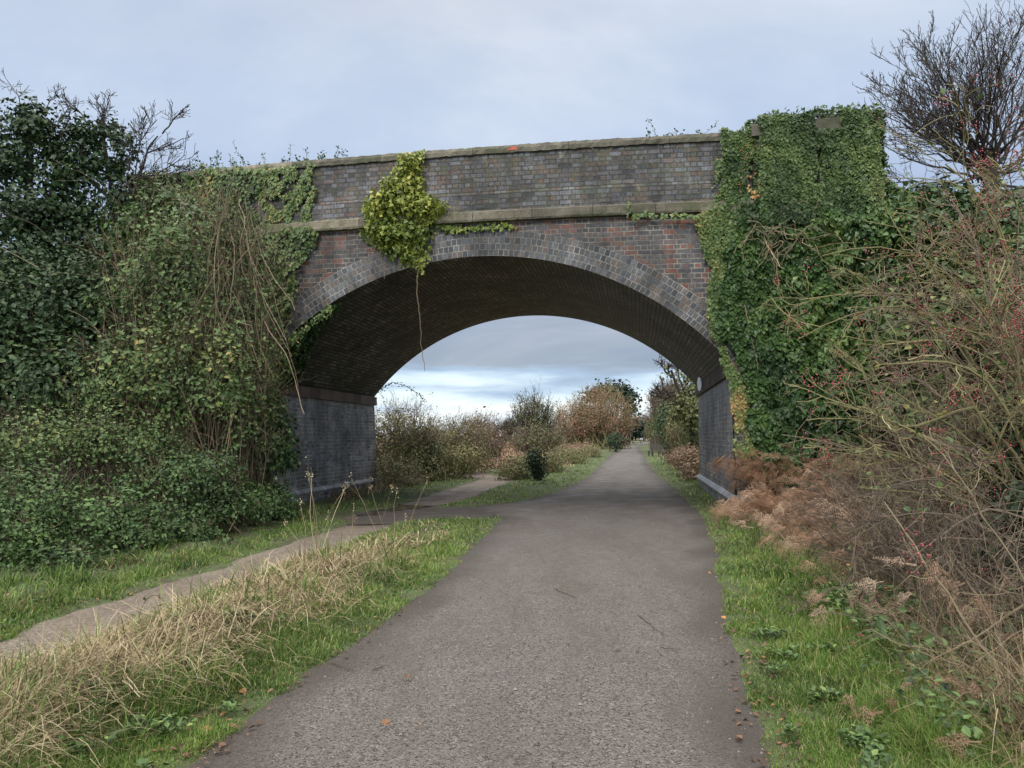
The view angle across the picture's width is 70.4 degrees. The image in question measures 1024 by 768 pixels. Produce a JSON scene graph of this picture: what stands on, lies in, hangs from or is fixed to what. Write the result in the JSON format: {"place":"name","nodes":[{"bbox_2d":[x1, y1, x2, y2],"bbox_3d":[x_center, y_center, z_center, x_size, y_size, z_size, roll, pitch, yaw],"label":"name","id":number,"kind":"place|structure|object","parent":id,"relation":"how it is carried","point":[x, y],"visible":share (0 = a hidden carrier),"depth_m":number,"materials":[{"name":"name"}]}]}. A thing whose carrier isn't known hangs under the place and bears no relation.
{"place":"outdoors","nodes":[
{"label":"outdoors","id":0,"kind":"place"},
{"bbox_2d":[0,472,512,666],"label":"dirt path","id":1,"kind":"structure","parent":0,"point":[471,489],"depth_m":8.63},
{"bbox_2d":[187,442,772,767],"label":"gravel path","id":2,"kind":"structure","parent":0,"point":[611,489],"depth_m":5.34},
{"bbox_2d":[355,510,381,514],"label":"puddle","id":3,"kind":"object","parent":2,"relation":"on","point":[371,512],"visible":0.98,"depth_m":16.48,"materials":[{"name":"grey liquid"}]},
{"bbox_2d":[381,719,389,724],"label":"fallen leaf","id":4,"kind":"object","parent":2,"relation":"on","point":[385,721],"visible":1,"depth_m":4.17,"materials":[{"name":"orange plant"}]},
{"bbox_2d":[378,504,429,510],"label":"puddle","id":5,"kind":"object","parent":2,"relation":"on","point":[398,507],"visible":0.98,"depth_m":17.71,"materials":[{"name":"grey liquid"}]},
{"bbox_2d":[203,507,762,767],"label":"loose stones","id":6,"kind":"object","parent":2,"relation":"on","point":[580,704],"visible":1,"depth_m":4.87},
{"bbox_2d":[222,509,755,767],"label":"path debris","id":7,"kind":"object","parent":2,"relation":"on","point":[551,659],"visible":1,"depth_m":5.79,"materials":[{"name":"orange plant"}]},
{"bbox_2d":[0,293,1023,767],"bbox_3d":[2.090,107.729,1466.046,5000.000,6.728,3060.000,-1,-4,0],"label":"ground","id":8,"kind":"structure","parent":0,"point":[768,743],"depth_m":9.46,"materials":[{"name":"green plant"}]},
{"bbox_2d":[0,67,111,351],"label":"ivy clad tree","id":9,"kind":"object","parent":8,"relation":"on","point":[45,211],"visible":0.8,"depth_m":16.59,"materials":[{"name":"green plant"}]},
{"bbox_2d":[0,219,167,529],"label":"evergreen bush","id":10,"kind":"object","parent":8,"relation":"on","point":[15,314],"visible":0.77,"depth_m":14.52,"materials":[{"name":"green plant"}]},
{"bbox_2d":[0,446,190,576],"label":"bramble bush","id":11,"kind":"object","parent":8,"relation":"on","point":[24,533],"visible":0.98,"depth_m":10.35,"materials":[{"name":"green plant"}]},
{"bbox_2d":[0,378,205,545],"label":"bramble bush","id":12,"kind":"object","parent":8,"relation":"on","point":[111,450],"visible":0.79,"depth_m":12.56,"materials":[{"name":"green plant"}]},
{"bbox_2d":[45,86,208,439],"bbox_3d":[-8.899,-2.731,16.834,3.806,8.433,2.322,-1,-4,0],"label":"ivy clad tree","id":13,"kind":"object","parent":8,"relation":"on","point":[114,171],"visible":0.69,"depth_m":16.98,"materials":[{"name":"green plant"}]},
{"bbox_2d":[130,595,171,622],"bbox_3d":[-3.026,1.920,6.114,0.381,0.292,0.121,-1,-4,0],"label":"bramble cane","id":14,"kind":"object","parent":8,"relation":"on","point":[134,615],"visible":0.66,"depth_m":6.14,"materials":[{"name":"green plant"}]},
{"bbox_2d":[0,519,327,688],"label":"long grass","id":15,"kind":"structure","parent":8,"relation":"on","point":[56,574],"depth_m":8.62,"materials":[{"name":"green plant"}]},
{"bbox_2d":[42,181,288,527],"bbox_3d":[-6.893,-0.788,14.817,4.813,7.344,4.464,-1,-4,0],"label":"bramble bush","id":16,"kind":"object","parent":8,"relation":"on","point":[186,394],"visible":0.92,"depth_m":14.06,"materials":[{"name":"green plant"}]},
{"bbox_2d":[55,145,280,470],"bbox_3d":[-7.939,-1.281,16.450,5.286,8.558,4.296,1,-5,-23],"label":"ivy thicket","id":17,"kind":"object","parent":8,"relation":"on","point":[129,218],"visible":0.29,"depth_m":16.27,"materials":[{"name":"green plant"}]},
{"bbox_2d":[109,664,229,689],"bbox_3d":[-2.199,1.875,4.654,0.834,0.150,0.161,-1,-4,0],"label":"bramble cane","id":18,"kind":"object","parent":8,"relation":"on","point":[202,681],"visible":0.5,"depth_m":4.62,"materials":[{"name":"brown plant"}]},
{"bbox_2d":[89,431,304,551],"bbox_3d":[-5.324,1.843,12.830,4.091,2.052,3.086,3,-6,-41],"label":"bramble bush","id":19,"kind":"object","parent":8,"relation":"on","point":[192,480],"visible":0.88,"depth_m":12.37,"materials":[{"name":"green plant"}]},
{"bbox_2d":[117,143,321,526],"bbox_3d":[-6.402,-1.095,15.596,4.556,8.037,4.395,-1,-4,0],"label":"bramble bush","id":20,"kind":"object","parent":8,"relation":"on","point":[250,427],"visible":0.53,"depth_m":14.91,"materials":[{"name":"green plant"}]},
{"bbox_2d":[0,183,303,524],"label":"hanging stems","id":21,"kind":"object","parent":20,"relation":"hanging from","point":[218,235],"visible":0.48,"depth_m":14.57,"materials":[{"name":"brown plant"}]},
{"bbox_2d":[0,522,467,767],"bbox_3d":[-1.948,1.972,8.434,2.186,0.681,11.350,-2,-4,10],"label":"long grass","id":22,"kind":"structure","parent":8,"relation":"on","point":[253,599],"depth_m":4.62,"materials":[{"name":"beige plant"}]},
{"bbox_2d":[0,516,474,767],"bbox_3d":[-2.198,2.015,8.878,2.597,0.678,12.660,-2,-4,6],"label":"dry grass","id":23,"kind":"structure","parent":8,"relation":"on","point":[112,634],"depth_m":5.24,"materials":[{"name":"beige plant"}]},
{"bbox_2d":[238,390,301,522],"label":"ivy thicket","id":24,"kind":"object","parent":8,"relation":"on","point":[286,459],"visible":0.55,"depth_m":15.29,"materials":[{"name":"green plant"}]},
{"bbox_2d":[283,456,427,568],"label":"seed stalks","id":25,"kind":"object","parent":8,"relation":"on","point":[343,490],"visible":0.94,"depth_m":9.31,"materials":[{"name":"beige plant"}]},
{"bbox_2d":[374,388,449,479],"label":"bare shrub","id":26,"kind":"object","parent":8,"relation":"on","point":[398,428],"visible":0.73,"depth_m":28.34,"materials":[{"name":"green plant"}]},
{"bbox_2d":[378,382,426,405],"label":"bramble shoot","id":27,"kind":"object","parent":26,"relation":"attached to","point":[401,386],"visible":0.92,"depth_m":28.06,"materials":[{"name":"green plant"}]},
{"bbox_2d":[367,440,462,487],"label":"bare shrub","id":28,"kind":"object","parent":8,"relation":"on","point":[412,474],"visible":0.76,"depth_m":26.06,"materials":[{"name":"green plant"}]},
{"bbox_2d":[384,423,454,471],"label":"bare shrub","id":29,"kind":"object","parent":8,"relation":"on","point":[429,453],"visible":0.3,"depth_m":28.66,"materials":[{"name":"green plant"}]},
{"bbox_2d":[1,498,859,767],"bbox_3d":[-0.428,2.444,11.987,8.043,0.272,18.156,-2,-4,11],"label":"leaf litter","id":30,"kind":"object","parent":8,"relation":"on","point":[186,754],"visible":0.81,"depth_m":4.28,"materials":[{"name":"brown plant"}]},
{"bbox_2d":[416,405,506,474],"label":"bare shrub","id":31,"kind":"object","parent":8,"relation":"on","point":[477,439],"visible":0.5,"depth_m":34.47,"materials":[{"name":"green plant"}]},
{"bbox_2d":[440,437,492,478],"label":"bare shrub","id":32,"kind":"object","parent":8,"relation":"on","point":[469,460],"visible":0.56,"depth_m":30.38,"materials":[{"name":"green plant"}]},
{"bbox_2d":[455,403,510,468],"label":"bare shrub","id":33,"kind":"object","parent":8,"relation":"on","point":[496,435],"visible":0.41,"depth_m":39.45,"materials":[{"name":"brown plant"}]},
{"bbox_2d":[376,439,599,473],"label":"field scrub","id":34,"kind":"object","parent":8,"relation":"on","point":[504,455],"visible":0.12,"depth_m":44.09,"materials":[{"name":"brown plant"}]},
{"bbox_2d":[326,449,658,500],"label":"dry grass","id":35,"kind":"structure","parent":8,"relation":"on","point":[350,492],"depth_m":22.45,"materials":[{"name":"beige plant"}]},
{"bbox_2d":[376,414,621,442],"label":"distant wood","id":36,"kind":"object","parent":8,"relation":"on","point":[458,437],"depth_m":416.32,"materials":[{"name":"plant"}]},
{"bbox_2d":[499,414,514,441],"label":"distant tree","id":37,"kind":"object","parent":8,"relation":"on","point":[509,428],"visible":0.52,"depth_m":324.11,"materials":[{"name":"plant"}]},
{"bbox_2d":[0,507,1022,767],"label":"ground weeds","id":38,"kind":"object","parent":8,"relation":"on","point":[166,725],"visible":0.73,"depth_m":4.11,"materials":[{"name":"green plant"}]},
{"bbox_2d":[505,380,562,449],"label":"bare shrub","id":39,"kind":"object","parent":8,"relation":"on","point":[534,409],"visible":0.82,"depth_m":54.14,"materials":[{"name":"green plant"}]},
{"bbox_2d":[519,444,550,480],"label":"bush","id":40,"kind":"object","parent":8,"relation":"on","point":[536,465],"visible":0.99,"depth_m":27.29,"materials":[{"name":"green plant"}]},
{"bbox_2d":[502,419,569,454],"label":"bare shrub","id":41,"kind":"object","parent":8,"relation":"on","point":[547,442],"visible":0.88,"depth_m":51.11,"materials":[{"name":"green plant"}]},
{"bbox_2d":[50,115,1023,511],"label":"brick bridge","id":42,"kind":"structure","parent":8,"relation":"on","point":[578,243],"depth_m":16.97,"materials":[{"name":"brick"}]},
{"bbox_2d":[127,160,341,493],"bbox_3d":[-6.668,-1.121,17.238,4.738,8.530,2.930,1,-5,-23],"label":"ivy","id":43,"kind":"object","parent":42,"relation":"attached to","point":[306,335],"visible":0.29,"depth_m":17.25,"materials":[{"name":"green plant"}]},
{"bbox_2d":[154,119,718,173],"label":"coping weeds","id":44,"kind":"object","parent":42,"relation":"on","point":[324,156],"visible":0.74,"depth_m":17.61,"materials":[{"name":"green plant"}]},
{"bbox_2d":[358,149,516,368],"bbox_3d":[-1.703,-2.852,16.511,3.689,5.138,1.286,-1,-4,0],"label":"ivy","id":45,"kind":"object","parent":42,"relation":"attached to","point":[393,199],"visible":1,"depth_m":16.53,"materials":[{"name":"green plant"}]},
{"bbox_2d":[349,146,720,214],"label":"moss tufts","id":46,"kind":"object","parent":42,"relation":"attached to","point":[543,183],"visible":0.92,"depth_m":16.31,"materials":[{"name":"green plant"}]},
{"bbox_2d":[697,377,701,390],"bbox_3d":[5.375,0.001,20.831,0.020,0.400,0.384,-1,-4,-2],"label":"marker disc","id":47,"kind":"object","parent":42,"relation":"attached to","point":[699,383],"visible":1,"depth_m":20.79,"materials":[{"name":"white ceramic"}]},
{"bbox_2d":[626,102,1022,500],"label":"ivy","id":48,"kind":"object","parent":42,"relation":"attached to","point":[776,220],"visible":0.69,"depth_m":14.95,"materials":[{"name":"green plant"}]},
{"bbox_2d":[493,442,603,480],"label":"bare shrub","id":49,"kind":"object","parent":8,"relation":"on","point":[581,456],"visible":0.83,"depth_m":33.35,"materials":[{"name":"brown plant"}]},
{"bbox_2d":[520,440,606,453],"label":"bare shrub","id":50,"kind":"object","parent":8,"relation":"on","point":[579,444],"visible":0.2,"depth_m":62.45,"materials":[{"name":"brown plant"}]},
{"bbox_2d":[551,380,641,448],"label":"rounded tree","id":51,"kind":"object","parent":8,"relation":"on","point":[593,422],"visible":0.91,"depth_m":93.21,"materials":[{"name":"brown plant"}]},
{"bbox_2d":[577,377,647,444],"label":"pine tree","id":52,"kind":"object","parent":8,"relation":"on","point":[630,393],"visible":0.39,"depth_m":134.11,"materials":[{"name":"green plant"}]},
{"bbox_2d":[603,431,628,451],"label":"evergreen bush","id":53,"kind":"object","parent":8,"relation":"on","point":[616,440],"visible":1,"depth_m":75.28,"materials":[{"name":"green plant"}]},
{"bbox_2d":[611,432,629,448],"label":"bare shrub","id":54,"kind":"object","parent":8,"relation":"on","point":[625,440],"visible":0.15,"depth_m":94.01,"materials":[{"name":"green plant"}]},
{"bbox_2d":[631,412,649,441],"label":"distant tree","id":55,"kind":"object","parent":8,"relation":"on","point":[643,420],"visible":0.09,"depth_m":207.25,"materials":[{"name":"plant"}]},
{"bbox_2d":[641,379,667,450],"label":"bare tree","id":56,"kind":"object","parent":8,"relation":"on","point":[650,399],"visible":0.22,"depth_m":74.99,"materials":[{"name":"brown plant"}]},
{"bbox_2d":[648,444,663,456],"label":"park bench","id":57,"kind":"object","parent":8,"relation":"on","point":[652,447],"visible":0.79,"depth_m":56.85,"materials":[{"name":"brown wood"}]},
{"bbox_2d":[642,400,671,452],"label":"bare shrub","id":58,"kind":"object","parent":8,"relation":"on","point":[649,435],"visible":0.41,"depth_m":67.25,"materials":[{"name":"green plant"}]},
{"bbox_2d":[648,398,676,462],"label":"evergreen bush","id":59,"kind":"object","parent":8,"relation":"on","point":[661,423],"visible":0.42,"depth_m":41.68,"materials":[{"name":"green plant"}]},
{"bbox_2d":[648,354,698,445],"bbox_3d":[7.754,1.168,33.004,3.143,5.732,2.241,-1,-4,0],"label":"gnarled tree","id":60,"kind":"object","parent":8,"relation":"on","point":[679,412],"visible":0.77,"depth_m":32.88,"materials":[{"name":"green plant"}]},
{"bbox_2d":[653,372,694,408],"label":"bare tree","id":61,"kind":"object","parent":8,"relation":"on","point":[669,386],"visible":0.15,"depth_m":69.22,"materials":[{"name":"plant"}]},
{"bbox_2d":[662,417,698,464],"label":"bare shrub","id":62,"kind":"object","parent":8,"relation":"on","point":[672,434],"visible":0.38,"depth_m":38.72,"materials":[{"name":"green plant"}]},
{"bbox_2d":[662,442,699,481],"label":"bare shrub","id":63,"kind":"object","parent":8,"relation":"on","point":[685,461],"visible":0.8,"depth_m":28.44,"materials":[{"name":"brown plant"}]},
{"bbox_2d":[675,388,698,453],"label":"evergreen bush","id":64,"kind":"object","parent":8,"relation":"on","point":[696,437],"visible":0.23,"depth_m":33.24,"materials":[{"name":"green plant"}]},
{"bbox_2d":[706,443,814,507],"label":"bracken","id":65,"kind":"object","parent":8,"relation":"on","point":[755,475],"visible":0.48,"depth_m":14.59,"materials":[{"name":"brown plant"}]},
{"bbox_2d":[711,492,816,525],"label":"bracken","id":66,"kind":"object","parent":8,"relation":"on","point":[757,506],"visible":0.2,"depth_m":13.19,"materials":[{"name":"brown plant"}]},
{"bbox_2d":[707,474,965,551],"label":"bracken","id":67,"kind":"object","parent":8,"relation":"on","point":[785,511],"visible":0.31,"depth_m":11.62,"materials":[{"name":"brown plant"}]},
{"bbox_2d":[654,454,1023,767],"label":"dry grass","id":68,"kind":"structure","parent":8,"relation":"on","point":[1020,722],"depth_m":4.54,"materials":[{"name":"beige plant"}]},
{"bbox_2d":[802,587,895,631],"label":"bracken","id":69,"kind":"object","parent":8,"relation":"on","point":[816,610],"visible":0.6,"depth_m":5.73,"materials":[{"name":"brown plant"}]},
{"bbox_2d":[747,368,973,516],"bbox_3d":[6.410,1.075,13.185,4.240,3.138,3.461,-1,-4,0],"label":"bracken","id":70,"kind":"object","parent":8,"relation":"on","point":[808,469],"visible":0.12,"depth_m":13.07,"materials":[{"name":"brown plant"}]},
{"bbox_2d":[725,507,1001,587],"bbox_3d":[4.472,1.934,8.883,3.328,0.840,5.101,-1,-4,0],"label":"bracken","id":71,"kind":"object","parent":8,"relation":"on","point":[778,530],"visible":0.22,"depth_m":9.12,"materials":[{"name":"brown plant"}]},
{"bbox_2d":[727,174,1023,583],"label":"dead stems","id":72,"kind":"object","parent":8,"relation":"on","point":[899,450],"visible":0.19,"depth_m":9.58,"materials":[{"name":"brown plant"}]},
{"bbox_2d":[742,270,1023,657],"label":"dead stems","id":73,"kind":"object","parent":8,"relation":"on","point":[886,538],"visible":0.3,"depth_m":6.60,"materials":[{"name":"brown plant"}]},
{"bbox_2d":[751,520,1023,767],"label":"long grass","id":74,"kind":"structure","parent":8,"relation":"on","point":[775,579],"depth_m":4.30,"materials":[{"name":"green plant"}]},
{"bbox_2d":[753,72,1023,427],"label":"hawthorn","id":75,"kind":"object","parent":8,"relation":"on","point":[978,222],"visible":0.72,"depth_m":8.30,"materials":[{"name":"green plant"}]},
{"bbox_2d":[874,606,919,665],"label":"bramble sprig","id":76,"kind":"object","parent":8,"relation":"on","point":[880,625],"visible":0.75,"depth_m":4.79,"materials":[{"name":"green plant"}]},
{"bbox_2d":[774,492,1023,744],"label":"dead stems","id":77,"kind":"object","parent":8,"relation":"on","point":[973,612],"visible":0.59,"depth_m":4.63,"materials":[{"name":"brown plant"}]},
{"bbox_2d":[777,431,1023,630],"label":"hawthorn","id":78,"kind":"object","parent":8,"relation":"on","point":[967,454],"visible":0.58,"depth_m":5.82,"materials":[{"name":"brown plant"}]},
{"bbox_2d":[782,259,1023,580],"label":"hawthorn","id":79,"kind":"object","parent":8,"relation":"on","point":[1011,336],"visible":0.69,"depth_m":7.08,"materials":[{"name":"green plant"}]},
{"bbox_2d":[801,576,1023,757],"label":"ground weeds","id":80,"kind":"object","parent":8,"relation":"on","point":[965,730],"visible":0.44,"depth_m":4.67,"materials":[{"name":"green plant"}]},
{"bbox_2d":[899,650,928,685],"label":"bramble sprig","id":81,"kind":"object","parent":8,"relation":"on","point":[917,674],"visible":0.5,"depth_m":4.33,"materials":[{"name":"green plant"}]},
{"bbox_2d":[897,651,933,705],"bbox_3d":[2.243,1.676,3.981,0.088,0.370,0.241,1,-5,-26],"label":"bramble cane","id":82,"kind":"object","parent":8,"relation":"on","point":[916,678],"visible":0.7,"depth_m":4.02,"materials":[{"name":"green plant"}]},
{"bbox_2d":[819,161,1023,571],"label":"hawthorn","id":83,"kind":"object","parent":8,"relation":"on","point":[1003,363],"visible":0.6,"depth_m":7.83,"materials":[{"name":"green plant"}]},
{"bbox_2d":[819,217,1023,488],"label":"ivy thicket","id":84,"kind":"object","parent":8,"relation":"on","point":[881,320],"visible":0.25,"depth_m":12.09,"materials":[{"name":"green plant"}]},
{"bbox_2d":[889,616,959,708],"bbox_3d":[2.409,1.628,4.224,0.362,0.526,0.096,-3,-5,25],"label":"bramble cane","id":85,"kind":"object","parent":8,"relation":"on","point":[900,628],"visible":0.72,"depth_m":4.26,"materials":[{"name":"brown plant"}]},
{"bbox_2d":[837,646,1023,767],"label":"bracken","id":86,"kind":"object","parent":8,"relation":"on","point":[959,686],"visible":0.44,"depth_m":3.98,"materials":[{"name":"brown plant"}]},
{"bbox_2d":[844,413,1023,690],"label":"hawthorn","id":87,"kind":"object","parent":8,"relation":"on","point":[928,637],"visible":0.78,"depth_m":4.44,"materials":[{"name":"brown plant"}]},
{"bbox_2d":[852,556,1023,664],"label":"bracken","id":88,"kind":"object","parent":8,"relation":"on","point":[868,580],"visible":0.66,"depth_m":5.15,"materials":[{"name":"brown plant"}]},
{"bbox_2d":[852,0,1023,190],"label":"bare tree","id":89,"kind":"object","parent":8,"relation":"on","point":[940,125],"visible":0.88,"depth_m":16.89,"materials":[{"name":"brown plant"}]},
{"bbox_2d":[859,158,1023,380],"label":"ivy thicket","id":90,"kind":"object","parent":8,"relation":"on","point":[934,194],"visible":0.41,"depth_m":13.79,"materials":[{"name":"green plant"}]},
{"bbox_2d":[950,378,1023,664],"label":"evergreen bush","id":91,"kind":"object","parent":8,"relation":"on","point":[1017,449],"visible":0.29,"depth_m":6.44,"materials":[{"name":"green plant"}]},
{"bbox_2d":[0,0,1023,438],"label":"sky","id":92,"kind":"structure","parent":0,"point":[362,77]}
]}

